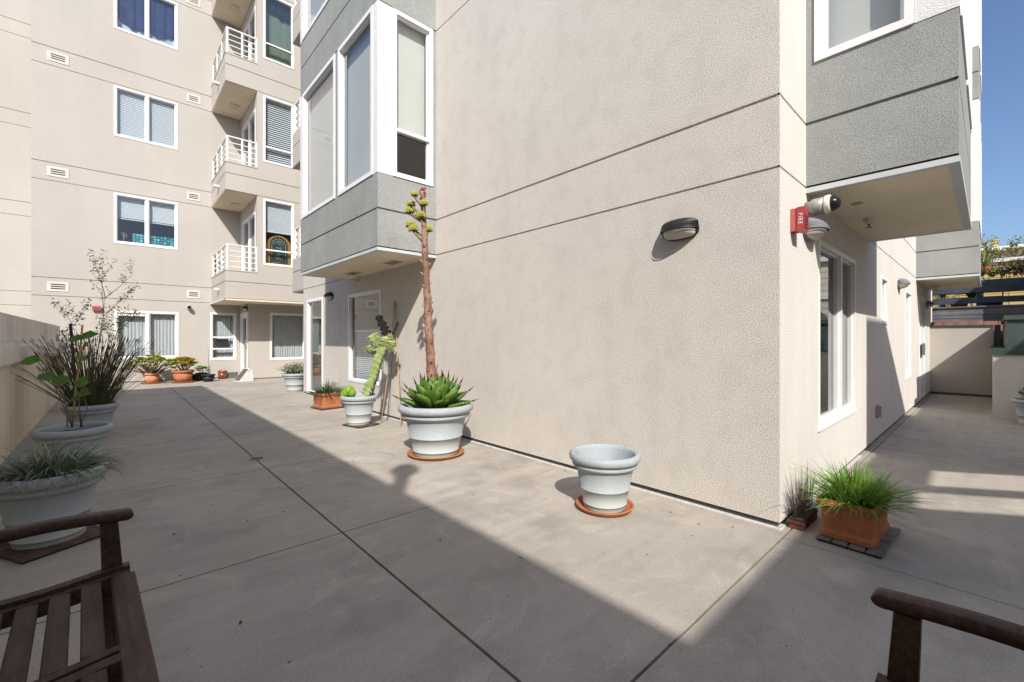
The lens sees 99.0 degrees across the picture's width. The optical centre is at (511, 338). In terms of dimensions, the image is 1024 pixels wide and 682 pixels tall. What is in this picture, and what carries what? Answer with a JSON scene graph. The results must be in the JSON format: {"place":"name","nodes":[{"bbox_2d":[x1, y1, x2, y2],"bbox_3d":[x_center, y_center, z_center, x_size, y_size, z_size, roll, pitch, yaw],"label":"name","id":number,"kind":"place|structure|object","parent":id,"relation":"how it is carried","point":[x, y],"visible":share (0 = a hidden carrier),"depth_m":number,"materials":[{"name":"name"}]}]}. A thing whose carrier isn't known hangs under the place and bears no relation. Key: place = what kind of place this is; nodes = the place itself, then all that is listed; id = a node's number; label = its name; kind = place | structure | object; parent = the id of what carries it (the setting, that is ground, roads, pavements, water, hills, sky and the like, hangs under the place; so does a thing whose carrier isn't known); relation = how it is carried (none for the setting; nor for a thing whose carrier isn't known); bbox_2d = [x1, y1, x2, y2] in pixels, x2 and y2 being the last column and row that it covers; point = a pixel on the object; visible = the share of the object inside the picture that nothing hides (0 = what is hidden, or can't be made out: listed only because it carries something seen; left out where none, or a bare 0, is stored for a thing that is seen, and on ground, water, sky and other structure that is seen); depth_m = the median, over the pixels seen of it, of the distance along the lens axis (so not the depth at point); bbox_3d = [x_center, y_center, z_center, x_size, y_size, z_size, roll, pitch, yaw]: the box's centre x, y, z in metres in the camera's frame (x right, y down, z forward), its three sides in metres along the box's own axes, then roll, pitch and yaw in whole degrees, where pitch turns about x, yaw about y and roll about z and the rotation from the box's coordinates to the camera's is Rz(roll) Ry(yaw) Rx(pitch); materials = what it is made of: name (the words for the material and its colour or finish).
{"place":"outdoors","nodes":[
{"label":"outdoors","id":0,"kind":"place"},
{"bbox_2d":[234,368,253,381],"bbox_3d":[-7.926,1.062,12.910,0.325,0.375,0.399,0,0,30],"label":"hatch board","id":1,"kind":"object","parent":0,"point":[247,377],"visible":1,"depth_m":12.87,"materials":[{"name":"white paint"}]},
{"bbox_2d":[0,378,1023,681],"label":"terrace floor","id":2,"kind":"structure","parent":0,"point":[320,546],"depth_m":2.44,"materials":[{"name":"concrete"}]},
{"bbox_2d":[0,312,67,464],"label":"parapet wall","id":3,"kind":"structure","parent":2,"relation":"on","point":[24,408],"depth_m":5.28,"materials":[{"name":"paint"}]},
{"bbox_2d":[0,525,99,564],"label":"wood tile","id":4,"kind":"object","parent":2,"relation":"on","point":[92,532],"visible":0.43,"depth_m":2.54,"materials":[{"name":"brown wood"}]},
{"bbox_2d":[0,458,109,550],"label":"planter pot","id":5,"kind":"object","parent":4,"relation":"on","point":[37,505],"visible":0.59,"depth_m":2.54,"materials":[{"name":"white ceramic"}]},
{"bbox_2d":[0,437,131,501],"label":"strap leaf plant","id":6,"kind":"object","parent":5,"relation":"in","point":[53,464],"visible":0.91,"depth_m":2.63,"materials":[{"name":"green plant"}]},
{"bbox_2d":[0,508,159,681],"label":"garden bench","id":7,"kind":"object","parent":2,"relation":"on","point":[115,644],"visible":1,"depth_m":1.30,"materials":[{"name":"brown wood"}]},
{"bbox_2d":[60,401,119,436],"bbox_3d":[-5.296,1.032,5.497,0.546,0.435,0.546,0,0,26],"label":"planter pot","id":8,"kind":"object","parent":2,"relation":"on","point":[103,413],"visible":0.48,"depth_m":5.36,"materials":[{"name":"white ceramic"}]},
{"bbox_2d":[69,324,75,379],"bbox_3d":[-5.486,0.330,5.476,0.172,1.043,0.031,0,0,17],"label":"stake","id":9,"kind":"object","parent":8,"relation":"in","point":[71,333],"visible":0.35,"depth_m":5.48,"materials":[{"name":"black paint"}]},
{"bbox_2d":[12,331,165,406],"bbox_3d":[-5.291,0.375,5.429,1.479,0.954,1.448,0,0,35],"label":"reed plant","id":10,"kind":"object","parent":8,"relation":"in","point":[100,387],"visible":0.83,"depth_m":5.42,"materials":[{"name":"green plant"}]},
{"bbox_2d":[140,381,161,383],"bbox_3d":[-10.070,1.230,12.207,0.490,0.039,0.490,0,0,-42],"label":"plant saucer","id":11,"kind":"object","parent":2,"relation":"on","point":[158,382],"visible":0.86,"depth_m":12.10,"materials":[{"name":"ceramic"}]},
{"bbox_2d":[142,373,160,382],"bbox_3d":[-10.070,1.093,12.207,0.410,0.290,0.410,0,0,-42],"label":"flower pot","id":12,"kind":"object","parent":11,"relation":"on","point":[153,378],"visible":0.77,"depth_m":12.08,"materials":[{"name":"ceramic"}]},
{"bbox_2d":[128,354,175,372],"bbox_3d":[-10.058,0.726,12.193,1.193,0.589,1.227,0,0,-42],"label":"succulent plant","id":13,"kind":"object","parent":12,"relation":"in","point":[155,358],"visible":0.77,"depth_m":12.15,"materials":[{"name":"green plant"}]},
{"bbox_2d":[0,0,303,385],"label":"apartment building","id":14,"kind":"structure","parent":2,"relation":"on","point":[121,128],"depth_m":12.97,"materials":[{"name":"beige paint"}]},
{"bbox_2d":[47,165,68,178],"bbox_3d":[-11.989,-4.395,11.543,0.400,0.250,0.042,0,0,-42],"label":"wall vent","id":15,"kind":"object","parent":14,"relation":"attached to","point":[57,172],"depth_m":11.53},
{"bbox_2d":[47,50,68,65],"bbox_3d":[-11.989,-7.415,11.543,0.400,0.250,0.042,0,0,-42],"label":"wall vent","id":16,"kind":"object","parent":14,"relation":"attached to","point":[57,57],"depth_m":11.53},
{"bbox_2d":[47,281,68,291],"bbox_3d":[-11.989,-1.375,11.543,0.400,0.250,0.042,0,0,-42],"label":"wall vent","id":17,"kind":"object","parent":14,"relation":"attached to","point":[58,286],"depth_m":11.53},
{"bbox_2d":[114,192,177,249],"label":"window","id":18,"kind":"structure","parent":14,"relation":"in","point":[147,217],"depth_m":13.04,"materials":[{"name":"white plastic"}]},
{"bbox_2d":[114,85,177,149],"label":"window","id":19,"kind":"structure","parent":14,"relation":"in","point":[138,116],"depth_m":12.80,"materials":[{"name":"glass"}]},
{"bbox_2d":[114,0,177,49],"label":"window","id":20,"kind":"structure","parent":14,"relation":"in","point":[156,21],"depth_m":12.88,"materials":[{"name":"blue glass"}]},
{"bbox_2d":[114,310,178,359],"bbox_3d":[-10.697,-0.105,12.827,1.440,1.390,0.193,0,0,-42],"label":"window","id":21,"kind":"structure","parent":14,"relation":"in","point":[160,328],"depth_m":12.93,"materials":[{"name":"white plastic"}]},
{"bbox_2d":[132,233,173,246],"bbox_3d":[-10.596,-2.900,12.969,1.021,0.300,0.012,0,0,-42],"label":"stained glass panel","id":22,"kind":"object","parent":14,"relation":"attached to","point":[154,240],"visible":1,"depth_m":12.97,"materials":[{"name":"blue glass"}]},
{"bbox_2d":[187,93,199,103],"bbox_3d":[-9.841,-7.415,13.507,0.340,0.240,0.042,0,0,-42],"label":"wall vent","id":23,"kind":"object","parent":14,"relation":"attached to","point":[193,98],"depth_m":13.49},
{"bbox_2d":[187,191,199,200],"bbox_3d":[-9.841,-4.395,13.507,0.340,0.240,0.042,0,0,-42],"label":"wall vent","id":24,"kind":"object","parent":14,"relation":"attached to","point":[193,196],"depth_m":13.49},
{"bbox_2d":[187,290,199,297],"bbox_3d":[-9.841,-1.375,13.507,0.340,0.240,0.042,0,0,-42],"label":"wall vent","id":25,"kind":"object","parent":14,"relation":"attached to","point":[193,293],"depth_m":13.49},
{"bbox_2d":[210,312,235,359],"bbox_3d":[-9.330,-0.075,14.103,0.700,1.510,0.232,0,0,-42],"label":"window","id":26,"kind":"structure","parent":14,"relation":"in","point":[222,325],"depth_m":14.14,"materials":[{"name":"white plastic"}]},
{"bbox_2d":[240,312,247,376],"bbox_3d":[-8.396,0.190,14.016,0.460,2.140,1.080,0,0,-42],"label":"door","id":27,"kind":"structure","parent":14,"relation":"in","point":[243,316],"depth_m":14.17,"materials":[{"name":"white plastic"}]},
{"bbox_2d":[242,212,254,271],"bbox_3d":[-8.039,-2.690,13.516,0.208,2.180,1.860,0,0,-42],"label":"sliding door","id":28,"kind":"structure","parent":14,"relation":"in","point":[247,226],"depth_m":13.96,"materials":[{"name":"white glass"}]},
{"bbox_2d":[242,109,254,165],"bbox_3d":[-8.039,-5.710,13.516,0.208,2.180,1.860,0,0,-42],"label":"sliding door","id":29,"kind":"structure","parent":14,"relation":"in","point":[247,131],"depth_m":13.48,"materials":[{"name":"white glass"}]},
{"bbox_2d":[243,7,254,61],"bbox_3d":[-8.090,-8.730,13.469,0.070,2.080,1.760,0,0,-42],"label":"sliding door","id":30,"kind":"structure","parent":14,"relation":"in","point":[250,27],"depth_m":13.43,"materials":[{"name":"white glass"}]},
{"bbox_2d":[253,198,293,270],"bbox_3d":[-7.311,-3.120,13.429,0.930,2.040,1.112,0,0,-42],"label":"window","id":31,"kind":"structure","parent":14,"relation":"in","point":[278,217],"depth_m":13.18,"materials":[{"name":"white plastic"}]},
{"bbox_2d":[253,95,293,167],"bbox_3d":[-7.311,-6.140,13.429,0.930,2.040,1.112,0,0,-42],"label":"window","id":32,"kind":"structure","parent":14,"relation":"in","point":[278,116],"depth_m":13.21,"materials":[{"name":"white plastic"}]},
{"bbox_2d":[266,236,290,265],"bbox_3d":[-7.026,-2.635,13.169,0.680,0.930,0.040,0,0,-42],"label":"stained glass panel","id":33,"kind":"object","parent":14,"relation":"attached to","point":[279,243],"visible":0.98,"depth_m":13.16,"materials":[{"name":"multicoloured glass"}]},
{"bbox_2d":[263,0,293,69],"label":"window","id":34,"kind":"structure","parent":14,"relation":"in","point":[278,47],"depth_m":13.18,"materials":[{"name":"glass"}]},
{"bbox_2d":[270,313,303,359],"bbox_3d":[-7.338,-0.075,14.273,1.070,1.510,0.195,0,0,-42],"label":"window","id":35,"kind":"structure","parent":14,"relation":"in","point":[286,329],"depth_m":14.32,"materials":[{"name":"white plastic"}]},
{"bbox_2d":[171,380,194,382],"bbox_3d":[-9.400,1.230,12.486,0.571,0.039,0.571,0,0,-42],"label":"plant saucer","id":36,"kind":"object","parent":2,"relation":"on","point":[183,382],"visible":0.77,"depth_m":12.36,"materials":[{"name":"ceramic"}]},
{"bbox_2d":[171,369,193,381],"bbox_3d":[-9.400,1.065,12.486,0.530,0.345,0.530,0,0,-42],"label":"flower pot","id":37,"kind":"object","parent":36,"relation":"on","point":[183,376],"visible":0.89,"depth_m":12.32,"materials":[{"name":"ceramic"}]},
{"bbox_2d":[169,356,198,370],"bbox_3d":[-9.395,0.723,12.497,0.805,0.457,0.797,0,0,-11],"label":"succulent plant","id":38,"kind":"object","parent":37,"relation":"on","point":[180,360],"visible":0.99,"depth_m":12.39,"materials":[{"name":"green plant"}]},
{"bbox_2d":[201,374,215,381],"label":"flower pot","id":39,"kind":"object","parent":2,"relation":"on","point":[208,378],"visible":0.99,"depth_m":12.68,"materials":[{"name":"ceramic"}]},
{"bbox_2d":[282,372,303,391],"bbox_3d":[-5.191,1.036,10.454,0.572,0.426,0.572,0,0,15],"label":"planter pot","id":40,"kind":"object","parent":2,"relation":"on","point":[294,382],"visible":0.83,"depth_m":10.28,"materials":[{"name":"white ceramic"}]},
{"bbox_2d":[277,362,303,373],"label":"shrub","id":41,"kind":"object","parent":40,"relation":"in","point":[296,368],"visible":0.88,"depth_m":10.35,"materials":[{"name":"green plant"}]},
{"bbox_2d":[311,406,343,409],"bbox_3d":[-3.334,1.238,7.899,0.432,0.023,0.438,0,0,41],"label":"wood tile","id":42,"kind":"object","parent":2,"relation":"on","point":[327,408],"visible":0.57,"depth_m":7.75,"materials":[{"name":"brown wood"}]},
{"bbox_2d":[313,391,341,408],"bbox_3d":[-3.334,1.095,7.900,0.418,0.265,0.418,0,0,41],"label":"square planter","id":43,"kind":"object","parent":42,"relation":"on","point":[325,401],"visible":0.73,"depth_m":7.76,"materials":[{"name":"ceramic"}]},
{"bbox_2d":[302,378,343,396],"bbox_3d":[-3.341,0.877,7.913,0.837,0.348,0.892,0,0,-42],"label":"strap leaf plant","id":44,"kind":"object","parent":43,"relation":"in","point":[328,388],"visible":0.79,"depth_m":7.85,"materials":[{"name":"green plant"}]},
{"bbox_2d":[342,422,379,428],"bbox_3d":[-2.182,1.238,6.317,0.392,0.023,0.358,0,0,33],"label":"wood tile","id":45,"kind":"object","parent":2,"relation":"on","point":[368,425],"visible":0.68,"depth_m":6.21,"materials":[{"name":"brown wood"}]},
{"bbox_2d":[340,393,377,425],"bbox_3d":[-2.205,1.017,6.297,0.520,0.418,0.520,0,0,27],"label":"planter pot","id":46,"kind":"object","parent":45,"relation":"on","point":[358,410],"visible":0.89,"depth_m":6.14,"materials":[{"name":"white ceramic"}]},
{"bbox_2d":[340,315,397,396],"bbox_3d":[-2.033,0.283,6.300,0.811,1.271,0.293,0,0,-4],"label":"cactus plant","id":47,"kind":"object","parent":46,"relation":"on","point":[382,345],"visible":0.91,"depth_m":6.25,"materials":[{"name":"green plant"}]},
{"bbox_2d":[381,302,394,422],"bbox_3d":[-1.862,0.340,6.603,0.094,1.817,0.353,0,0,11],"label":"cane","id":48,"kind":"object","parent":2,"relation":"on","point":[388,367],"visible":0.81,"depth_m":6.66,"materials":[{"name":"brown wood"}]},
{"bbox_2d":[395,301,401,425],"bbox_3d":[-1.673,0.333,6.464,0.045,1.832,0.529,0,0,-24],"label":"cane","id":49,"kind":"object","parent":2,"relation":"on","point":[397,361],"visible":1,"depth_m":6.62,"materials":[{"name":"brown wood"}]},
{"bbox_2d":[407,446,463,460],"bbox_3d":[-0.823,1.230,4.729,0.612,0.039,0.612,0,0,-42],"label":"plant saucer","id":50,"kind":"object","parent":2,"relation":"on","point":[410,453],"visible":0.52,"depth_m":4.51,"materials":[{"name":"ceramic"}]},
{"bbox_2d":[398,399,472,457],"bbox_3d":[-0.823,0.967,4.729,0.806,0.539,0.806,0,0,-4],"label":"planter pot","id":51,"kind":"object","parent":50,"relation":"on","point":[435,433],"visible":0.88,"depth_m":4.47,"materials":[{"name":"white ceramic"}]},
{"bbox_2d":[392,186,479,408],"bbox_3d":[-0.819,-0.434,4.708,0.872,2.423,0.827,0,0,-42],"label":"agave plant","id":52,"kind":"object","parent":51,"relation":"in","point":[435,390],"visible":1,"depth_m":4.69,"materials":[{"name":"green plant"}]},
{"bbox_2d":[576,495,633,516],"bbox_3d":[0.684,1.230,3.232,0.424,0.039,0.424,0,0,-42],"label":"plant saucer","id":53,"kind":"object","parent":2,"relation":"on","point":[626,511],"visible":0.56,"depth_m":3.10,"materials":[{"name":"ceramic"}]},
{"bbox_2d":[569,443,640,512],"bbox_3d":[0.684,1.034,3.232,0.520,0.406,0.520,0,0,26],"label":"planter pot","id":54,"kind":"object","parent":53,"relation":"on","point":[605,471],"visible":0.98,"depth_m":3.08,"materials":[{"name":"white ceramic"}]},
{"bbox_2d":[292,0,981,530],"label":"apartment building","id":55,"kind":"structure","parent":2,"relation":"on","point":[742,352],"depth_m":4.00,"materials":[{"name":"beige paint"}]},
{"bbox_2d":[306,297,322,391],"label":"door","id":56,"kind":"structure","parent":55,"relation":"in","point":[317,303],"depth_m":9.94,"materials":[{"name":"white plastic"}]},
{"bbox_2d":[302,0,328,40],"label":"window","id":57,"kind":"structure","parent":55,"relation":"in","point":[317,6],"depth_m":7.38,"materials":[{"name":"white plastic"}]},
{"bbox_2d":[302,53,334,218],"bbox_3d":[-3.016,-3.088,6.927,0.144,2.105,1.464,0,0,-42],"label":"window","id":58,"kind":"structure","parent":55,"relation":"in","point":[323,99],"depth_m":7.11,"materials":[{"name":"white glass"}]},
{"bbox_2d":[338,5,372,195],"bbox_3d":[-2.060,-3.088,5.882,0.144,2.105,1.130,0,0,-42],"label":"window","id":59,"kind":"structure","parent":55,"relation":"in","point":[360,57],"depth_m":6.04,"materials":[{"name":"glass"}]},
{"bbox_2d":[348,289,380,386],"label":"window","id":60,"kind":"structure","parent":55,"relation":"in","point":[367,305],"depth_m":8.07,"materials":[{"name":"white plastic"}]},
{"bbox_2d":[379,259,405,264],"bbox_3d":[-1.702,-1.089,6.234,0.200,0.013,0.420,0,0,-42],"label":"ceiling vent","id":61,"kind":"object","parent":55,"relation":"attached to","point":[392,262],"visible":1,"depth_m":6.21,"materials":[{"name":"paint"}]},
{"bbox_2d":[393,8,432,186],"bbox_3d":[-1.320,-3.090,5.710,0.580,2.100,0.146,0,0,-42],"label":"window","id":62,"kind":"structure","parent":55,"relation":"in","point":[409,34],"depth_m":5.77,"materials":[{"name":"white plastic"}]},
{"bbox_2d":[660,217,698,240],"bbox_3d":[1.247,-0.836,3.310,0.138,0.159,0.302,0,0,-42],"label":"wall lamp","id":63,"kind":"object","parent":55,"relation":"attached to","point":[679,229],"visible":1,"depth_m":3.26,"materials":[{"name":"grey metal"}]},
{"bbox_2d":[790,206,808,233],"bbox_3d":[1.978,-0.815,3.007,0.106,0.161,0.088,0,0,-42],"label":"fire alarm","id":64,"kind":"object","parent":55,"relation":"attached to","point":[799,218],"visible":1,"depth_m":2.98,"materials":[{"name":"red plastic"}]},
{"bbox_2d":[802,218,829,240],"bbox_3d":[2.276,-0.819,3.246,0.302,0.159,0.138,0,0,-42],"label":"wall lamp","id":65,"kind":"object","parent":55,"relation":"attached to","point":[818,228],"visible":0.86,"depth_m":3.19,"materials":[{"name":"white glass"}]},
{"bbox_2d":[804,195,840,214],"bbox_3d":[2.272,-0.975,3.191,0.132,0.132,0.214,0,0,-42],"label":"dome camera","id":66,"kind":"object","parent":55,"relation":"attached to","point":[826,204],"visible":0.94,"depth_m":3.15,"materials":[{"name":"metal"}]},
{"bbox_2d":[818,239,857,431],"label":"window","id":67,"kind":"structure","parent":55,"relation":"in","point":[836,269],"depth_m":4.45,"materials":[{"name":"white plastic"}]},
{"bbox_2d":[814,0,914,61],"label":"window","id":68,"kind":"structure","parent":55,"relation":"in","point":[840,26],"depth_m":3.14,"materials":[{"name":"white plastic"}]},
{"bbox_2d":[881,275,887,324],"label":"window","id":69,"kind":"structure","parent":55,"relation":"in","point":[884,280],"depth_m":5.84,"materials":[{"name":"white plastic"}]},
{"bbox_2d":[897,278,910,288],"bbox_3d":[5.861,-0.826,6.524,0.302,0.159,0.138,0,0,-42],"label":"wall lamp","id":70,"kind":"object","parent":55,"relation":"attached to","point":[902,283],"visible":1,"depth_m":6.46,"materials":[{"name":"grey metal"}]},
{"bbox_2d":[905,289,911,380],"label":"window","id":71,"kind":"structure","parent":55,"relation":"in","point":[908,295],"depth_m":7.58,"materials":[{"name":"white plastic"}]},
{"bbox_2d":[919,296,925,400],"bbox_3d":[8.337,0.185,8.888,1.200,2.030,0.112,0,0,-42],"label":"sliding door","id":72,"kind":"structure","parent":55,"relation":"in","point":[922,302],"depth_m":8.85,"materials":[{"name":"white plastic"}]},
{"bbox_2d":[960,0,967,79],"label":"window","id":73,"kind":"structure","parent":55,"relation":"in","point":[964,3],"depth_m":3.39,"materials":[{"name":"white plastic"}]},
{"bbox_2d":[966,0,971,129],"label":"window","id":74,"kind":"structure","parent":55,"relation":"in","point":[968,82],"depth_m":4.22,"materials":[{"name":"white plastic"}]},
{"bbox_2d":[979,101,980,230],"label":"window","id":75,"kind":"structure","parent":55,"relation":"in","point":[979,101],"depth_m":7.77,"materials":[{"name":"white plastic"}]},
{"bbox_2d":[979,0,980,71],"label":"window","id":76,"kind":"structure","parent":55,"relation":"in","point":[979,0],"depth_m":8.05,"materials":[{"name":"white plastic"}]},
{"bbox_2d":[980,135,981,240],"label":"window","id":77,"kind":"structure","parent":55,"relation":"in","point":[981,135],"depth_m":9.08,"materials":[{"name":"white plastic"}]},
{"bbox_2d":[980,0,981,95],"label":"window","id":78,"kind":"structure","parent":55,"relation":"in","point":[981,0],"depth_m":9.08,"materials":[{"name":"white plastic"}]},
{"bbox_2d":[787,506,817,531],"bbox_3d":[1.980,1.217,2.976,0.346,0.066,0.097,0,0,-42],"label":"trough planter","id":79,"kind":"object","parent":2,"relation":"on","point":[803,522],"visible":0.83,"depth_m":2.90,"materials":[{"name":"ceramic"}]},
{"bbox_2d":[815,526,900,558],"bbox_3d":[2.198,1.238,2.768,0.556,0.023,0.322,0,0,-40],"label":"wood tile","id":80,"kind":"object","parent":2,"relation":"on","point":[880,549],"visible":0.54,"depth_m":2.62,"materials":[{"name":"brown wood"}]},
{"bbox_2d":[816,491,892,548],"bbox_3d":[2.184,1.109,2.783,0.506,0.235,0.297,0,0,-40],"label":"square planter","id":81,"kind":"object","parent":80,"relation":"on","point":[867,532],"visible":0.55,"depth_m":2.63,"materials":[{"name":"ceramic"}]},
{"bbox_2d":[786,447,947,527],"bbox_3d":[2.223,0.878,2.782,1.078,0.421,0.891,0,0,-40],"label":"grass plant","id":82,"kind":"object","parent":81,"relation":"in","point":[856,489],"depth_m":2.69,"materials":[{"name":"green plant"}]},
{"bbox_2d":[871,587,1023,681],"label":"garden bench","id":83,"kind":"object","parent":2,"relation":"on","point":[910,612],"visible":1,"depth_m":1.02,"materials":[{"name":"brown wood"}]},
{"bbox_2d":[930,325,993,397],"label":"garden wall","id":84,"kind":"structure","parent":2,"relation":"on","point":[960,360],"depth_m":9.62,"materials":[{"name":"beige paint"}]},
{"bbox_2d":[991,346,1023,420],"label":"garden wall","id":85,"kind":"structure","parent":2,"relation":"on","point":[1007,374],"depth_m":6.72,"materials":[{"name":"beige paint"}]},
{"bbox_2d":[994,325,1000,345],"bbox_3d":[9.775,-0.065,8.797,0.100,0.430,0.085,0,0,-42],"label":"post","id":86,"kind":"object","parent":85,"relation":"on","point":[997,335],"visible":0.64,"depth_m":8.76,"materials":[{"name":"black metal"}]},
{"bbox_2d":[1001,315,1023,347],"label":"utility box","id":87,"kind":"object","parent":85,"relation":"on","point":[1013,331],"visible":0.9,"depth_m":6.84,"materials":[{"name":"green metal"}]},
{"bbox_2d":[1010,398,1023,425],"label":"planter pot","id":88,"kind":"object","parent":2,"relation":"on","point":[1018,403],"visible":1,"depth_m":6.30,"materials":[{"name":"white ceramic"}]},
{"bbox_2d":[784,461,818,515],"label":"dead grass","id":89,"kind":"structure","parent":0,"point":[801,504],"depth_m":2.93,"materials":[{"name":"plant"}]},
{"bbox_2d":[981,247,1002,266],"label":"spiky plant","id":90,"kind":"object","parent":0,"point":[985,262],"visible":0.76,"depth_m":10.21,"materials":[{"name":"green plant"}]},
{"bbox_2d":[981,0,1023,247],"label":"sky","id":91,"kind":"structure","parent":0,"point":[1002,98],"materials":[{"name":"blue"}]},
{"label":"deck","id":92,"kind":"structure","parent":0,"visible":0},
{"bbox_2d":[932,277,1023,306],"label":"deck railing","id":93,"kind":"object","parent":92,"relation":"on","point":[1002,285],"visible":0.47,"depth_m":10.09,"materials":[{"name":"wood"}]},
{"bbox_2d":[991,262,1015,276],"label":"terrace shrub","id":94,"kind":"object","parent":93,"relation":"on","point":[1004,268],"visible":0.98,"depth_m":9.98,"materials":[{"name":"green plant"}]},
{"bbox_2d":[1006,258,1023,274],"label":"terrace shrub","id":95,"kind":"object","parent":93,"relation":"on","point":[1021,265],"visible":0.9,"depth_m":9.78,"materials":[{"name":"green plant"}]},
{"bbox_2d":[970,233,1023,305],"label":"tree","id":96,"kind":"object","parent":92,"relation":"on","point":[995,248],"visible":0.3,"depth_m":10.98,"materials":[{"name":"green plant"}]},
{"label":"ground","id":97,"kind":"structure","parent":0,"visible":0},
{"bbox_2d":[932,239,1023,345],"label":"house","id":98,"kind":"structure","parent":97,"relation":"on","point":[1007,262],"depth_m":11.37,"materials":[{"name":"yellow"}]},
{"bbox_2d":[981,242,1023,259],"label":"hedge","id":99,"kind":"object","parent":98,"relation":"on","point":[1019,251],"visible":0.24,"depth_m":11.44,"materials":[{"name":"green plant"}]},
{"bbox_3d":[8.253,-2.005,1.109,18.320,6.510,1.500,0,0,-42],"label":"neighbour house","id":100,"kind":"object","parent":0,"visible":0},
{"bbox_2d":[932,304,1023,336],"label":"board fence","id":101,"kind":"object","parent":100,"relation":"attached to","point":[972,313],"depth_m":10.01,"materials":[{"name":"grey wood"}]},
{"bbox_3d":[12.511,-0.460,7.360,0.600,3.420,4.580,0,0,-42],"label":"neighbour house","id":102,"kind":"object","parent":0,"visible":0},
{"bbox_2d":[931,321,1002,330],"bbox_3d":[10.644,-0.279,9.269,0.180,0.218,2.519,0,0,-42],"label":"brick ledge","id":103,"kind":"object","parent":102,"relation":"attached to","point":[968,323],"visible":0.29,"depth_m":9.66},
{"bbox_3d":[-4.061,1.229,4.051,0.428,0.039,0.428,0,0,-42],"label":"plant saucer","id":104,"kind":"object","parent":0,"visible":0},
{"bbox_2d":[30,421,113,457],"bbox_3d":[-4.061,1.032,4.051,0.546,0.435,0.546,0,0,21],"label":"planter pot","id":105,"kind":"object","parent":104,"relation":"on","point":[86,432],"visible":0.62,"depth_m":3.95,"materials":[{"name":"white ceramic"}]},
{"bbox_2d":[20,330,97,426],"bbox_3d":[-4.172,0.374,4.037,0.603,0.907,0.156,0,0,-3],"label":"climbing plant","id":106,"kind":"object","parent":105,"relation":"in","point":[59,380],"visible":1,"depth_m":4.03,"materials":[{"name":"green plant"}]},
{"bbox_2d":[71,325,83,425],"bbox_3d":[-4.032,0.345,4.050,0.115,0.952,0.019,0,0,1],"label":"cane","id":107,"kind":"object","parent":105,"relation":"in","point":[74,402],"visible":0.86,"depth_m":4.04,"materials":[{"name":"brown wood"}]},
{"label":"planter pot","id":108,"kind":"object","parent":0,"visible":0},
{"bbox_2d":[50,249,141,376],"bbox_3d":[-7.549,-0.323,7.943,0.879,2.550,1.229,0,0,38],"label":"sapling","id":109,"kind":"object","parent":108,"relation":"in","point":[86,309],"visible":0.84,"depth_m":7.96,"materials":[{"name":"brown plant"}]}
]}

